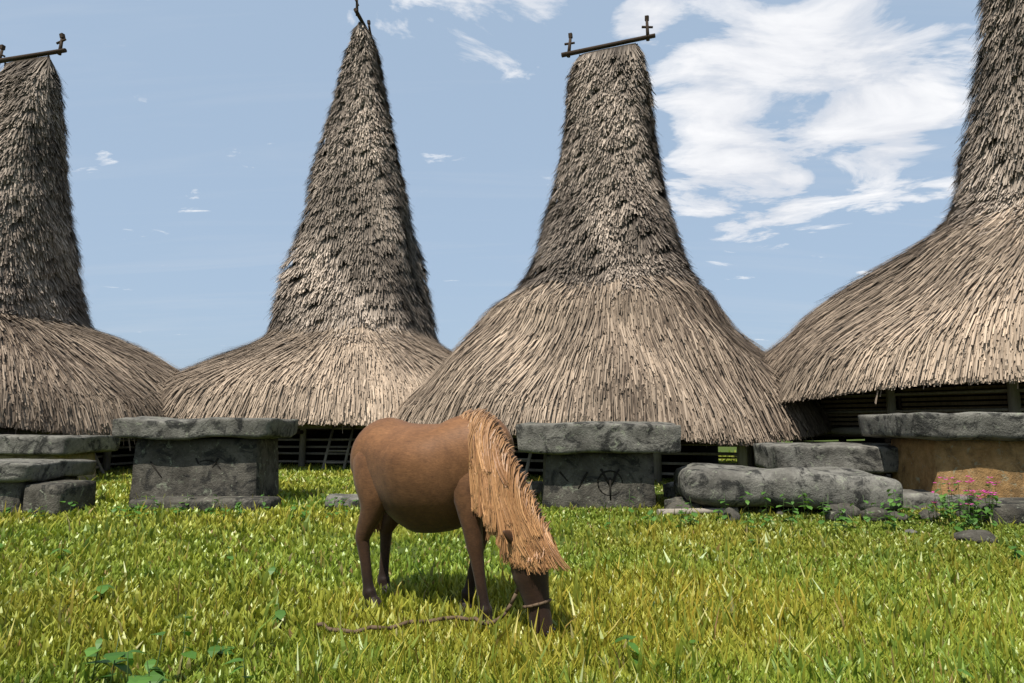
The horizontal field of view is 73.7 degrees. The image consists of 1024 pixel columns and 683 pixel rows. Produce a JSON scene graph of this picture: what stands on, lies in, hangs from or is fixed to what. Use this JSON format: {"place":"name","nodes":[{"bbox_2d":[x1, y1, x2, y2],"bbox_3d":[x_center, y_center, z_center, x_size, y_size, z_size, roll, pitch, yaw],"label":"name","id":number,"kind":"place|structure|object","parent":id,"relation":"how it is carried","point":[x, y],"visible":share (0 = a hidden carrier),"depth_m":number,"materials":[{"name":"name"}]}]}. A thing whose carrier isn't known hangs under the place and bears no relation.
{"place":"outdoors","nodes":[
{"label":"outdoors","id":0,"kind":"place"},
{"bbox_2d":[0,0,986,371],"label":"sky","id":1,"kind":"structure","parent":0,"point":[806,145],"materials":[{"name":"blue"}]},
{"bbox_2d":[0,439,1023,682],"bbox_3d":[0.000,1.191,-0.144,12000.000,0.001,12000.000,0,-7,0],"label":"ground","id":2,"kind":"structure","parent":0,"point":[721,449],"depth_m":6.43,"materials":[{"name":"green plant"}]},
{"bbox_2d":[0,457,95,512],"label":"tomb front","id":3,"kind":"object","parent":2,"relation":"on","point":[17,475],"visible":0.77,"depth_m":9.08,"materials":[{"name":"stone"}]},
{"bbox_2d":[24,480,95,515],"bbox_3d":[-6.145,2.139,9.314,0.505,0.473,0.803,0,-7,0],"label":"boulder","id":4,"kind":"object","parent":2,"relation":"on","point":[50,494],"visible":0.73,"depth_m":8.97,"materials":[{"name":"grey stone"}]},
{"bbox_2d":[0,434,122,479],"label":"tomb","id":5,"kind":"object","parent":2,"relation":"on","point":[44,445],"visible":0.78,"depth_m":13.34,"materials":[{"name":"grey stone"},{"name":"dark stone"}]},
{"bbox_2d":[0,33,199,472],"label":"house","id":6,"kind":"structure","parent":2,"relation":"on","point":[66,367],"depth_m":18.06,"materials":[{"name":"beige plant"}]},
{"bbox_2d":[110,416,298,502],"bbox_3d":[-4.760,1.881,10.742,2.379,1.404,1.763,0,-7,-4],"label":"tomb","id":7,"kind":"object","parent":2,"relation":"on","point":[191,456],"visible":0.93,"depth_m":10.09,"materials":[{"name":"stone"}]},
{"bbox_2d":[132,495,279,511],"bbox_3d":[-4.296,2.306,9.636,1.886,0.240,0.563,0,-7,-3],"label":"stone base","id":8,"kind":"object","parent":2,"relation":"on","point":[204,502],"visible":0.56,"depth_m":9.42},
{"bbox_2d":[159,0,450,468],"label":"house","id":9,"kind":"structure","parent":2,"relation":"on","point":[342,353],"depth_m":20.95,"materials":[{"name":"beige plant"}]},
{"bbox_2d":[326,493,359,507],"bbox_3d":[-2.298,2.336,9.986,0.814,0.218,0.512,6,-10,-11],"label":"rock","id":10,"kind":"object","parent":2,"relation":"on","point":[350,499],"visible":0.38,"depth_m":9.74,"materials":[{"name":"grey stone"}]},
{"bbox_2d":[316,408,571,636],"bbox_3d":[-0.384,1.091,4.313,1.593,1.340,1.216,-1,-7,8],"label":"horse","id":11,"kind":"object","parent":2,"relation":"on","point":[464,472],"visible":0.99,"depth_m":4.16},
{"bbox_2d":[0,489,1023,682],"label":"weed plants","id":12,"kind":"object","parent":2,"relation":"on","point":[155,674],"visible":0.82,"depth_m":7.37,"materials":[{"name":"green plant"}]},
{"bbox_2d":[528,481,542,496],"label":"stone block","id":13,"kind":"structure","parent":2,"relation":"on","point":[537,486],"depth_m":11.11,"materials":[{"name":"stone"}]},
{"bbox_2d":[515,422,681,508],"bbox_3d":[1.279,1.893,10.445,2.420,1.324,1.853,0,-7,3],"label":"tomb","id":14,"kind":"object","parent":2,"relation":"on","point":[589,464],"visible":0.97,"depth_m":9.74,"materials":[{"name":"stone"}]},
{"bbox_2d":[395,15,832,481],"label":"house","id":15,"kind":"structure","parent":2,"relation":"on","point":[609,309],"depth_m":15.49,"materials":[{"name":"beige plant"}]},
{"bbox_2d":[663,482,680,497],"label":"stone block","id":16,"kind":"structure","parent":2,"relation":"on","point":[669,490],"depth_m":11.10,"materials":[{"name":"grey stone"}]},
{"bbox_2d":[665,503,680,508],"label":"rock","id":17,"kind":"object","parent":2,"relation":"on","point":[672,506],"visible":0.36,"depth_m":9.10,"materials":[{"name":"stone"}]},
{"bbox_2d":[656,508,738,515],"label":"stone slab","id":18,"kind":"structure","parent":2,"relation":"on","point":[699,510],"depth_m":8.95,"materials":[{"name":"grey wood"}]},
{"bbox_2d":[665,496,737,508],"bbox_3d":[2.610,2.252,9.407,0.930,0.270,0.509,-1,1,-17],"label":"rock","id":19,"kind":"object","parent":2,"relation":"on","point":[679,500],"visible":0.2,"depth_m":9.23,"materials":[{"name":"stone"}]},
{"bbox_2d":[722,507,740,520],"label":"rock","id":20,"kind":"object","parent":2,"relation":"on","point":[734,514],"visible":0.66,"depth_m":8.37,"materials":[{"name":"stone"}]},
{"bbox_2d":[675,465,905,510],"bbox_3d":[3.749,2.031,9.518,2.862,0.600,1.350,2,-7,3],"label":"slab boulder","id":21,"kind":"object","parent":2,"relation":"on","point":[705,486],"visible":0.93,"depth_m":8.95,"materials":[{"name":"grey stone"}]},
{"bbox_2d":[752,443,899,475],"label":"tomb slab","id":22,"kind":"structure","parent":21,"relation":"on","point":[881,458],"depth_m":10.79,"materials":[{"name":"stone"}]},
{"bbox_2d":[824,504,852,521],"bbox_3d":[4.079,2.140,8.566,0.339,0.194,0.443,-2,-7,18],"label":"rock","id":23,"kind":"object","parent":2,"relation":"on","point":[832,512],"visible":0.72,"depth_m":8.42,"materials":[{"name":"stone"}]},
{"bbox_2d":[839,503,860,516],"bbox_3d":[4.339,2.177,8.908,0.410,0.191,0.351,4,-8,-33],"label":"rock","id":24,"kind":"object","parent":2,"relation":"on","point":[857,510],"visible":0.32,"depth_m":8.78,"materials":[{"name":"stone"}]},
{"bbox_2d":[859,507,890,521],"bbox_3d":[4.500,2.139,8.474,0.356,0.173,0.218,-3,-8,26],"label":"rock","id":25,"kind":"object","parent":2,"relation":"on","point":[878,512],"visible":0.7,"depth_m":8.38,"materials":[{"name":"stone"}]},
{"bbox_2d":[760,0,1023,476],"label":"house","id":26,"kind":"structure","parent":2,"relation":"on","point":[933,323],"depth_m":13.52,"materials":[{"name":"beige plant"}]},
{"bbox_2d":[889,511,908,520],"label":"rock","id":27,"kind":"object","parent":2,"relation":"on","point":[902,518],"visible":0.58,"depth_m":8.41,"materials":[{"name":"stone"}]},
{"bbox_2d":[905,529,916,533],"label":"rock","id":28,"kind":"object","parent":2,"relation":"on","point":[910,530],"visible":0.66,"depth_m":7.47,"materials":[{"name":"grey stone"}]},
{"bbox_2d":[918,510,940,520],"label":"rock","id":29,"kind":"object","parent":2,"relation":"on","point":[924,514],"visible":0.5,"depth_m":8.47,"materials":[{"name":"stone"}]},
{"bbox_2d":[904,490,976,509],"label":"stone block","id":30,"kind":"structure","parent":2,"relation":"on","point":[914,497],"depth_m":9.45,"materials":[{"name":"grey stone"}]},
{"bbox_2d":[858,412,1023,499],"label":"tomb","id":31,"kind":"object","parent":2,"relation":"on","point":[980,448],"visible":0.88,"depth_m":9.46,"materials":[{"name":"beige stone"}]},
{"bbox_2d":[951,529,977,542],"bbox_3d":[4.674,1.982,6.987,0.319,0.115,0.294,-5,-9,37],"label":"rock","id":32,"kind":"object","parent":2,"relation":"on","point":[967,534],"visible":0.62,"depth_m":6.92,"materials":[{"name":"stone"}]},
{"bbox_2d":[929,476,1000,526],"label":"flowering plants","id":33,"kind":"object","parent":2,"relation":"on","point":[994,495],"visible":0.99,"depth_m":8.08,"materials":[{"name":"green plant"}]},
{"bbox_2d":[976,530,997,543],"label":"rock","id":34,"kind":"object","parent":2,"relation":"on","point":[986,535],"visible":0.57,"depth_m":6.85,"materials":[{"name":"stone"}]},
{"bbox_2d":[953,499,1023,525],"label":"stone block","id":35,"kind":"structure","parent":2,"relation":"on","point":[1006,511],"depth_m":8.13,"materials":[{"name":"grey stone"}]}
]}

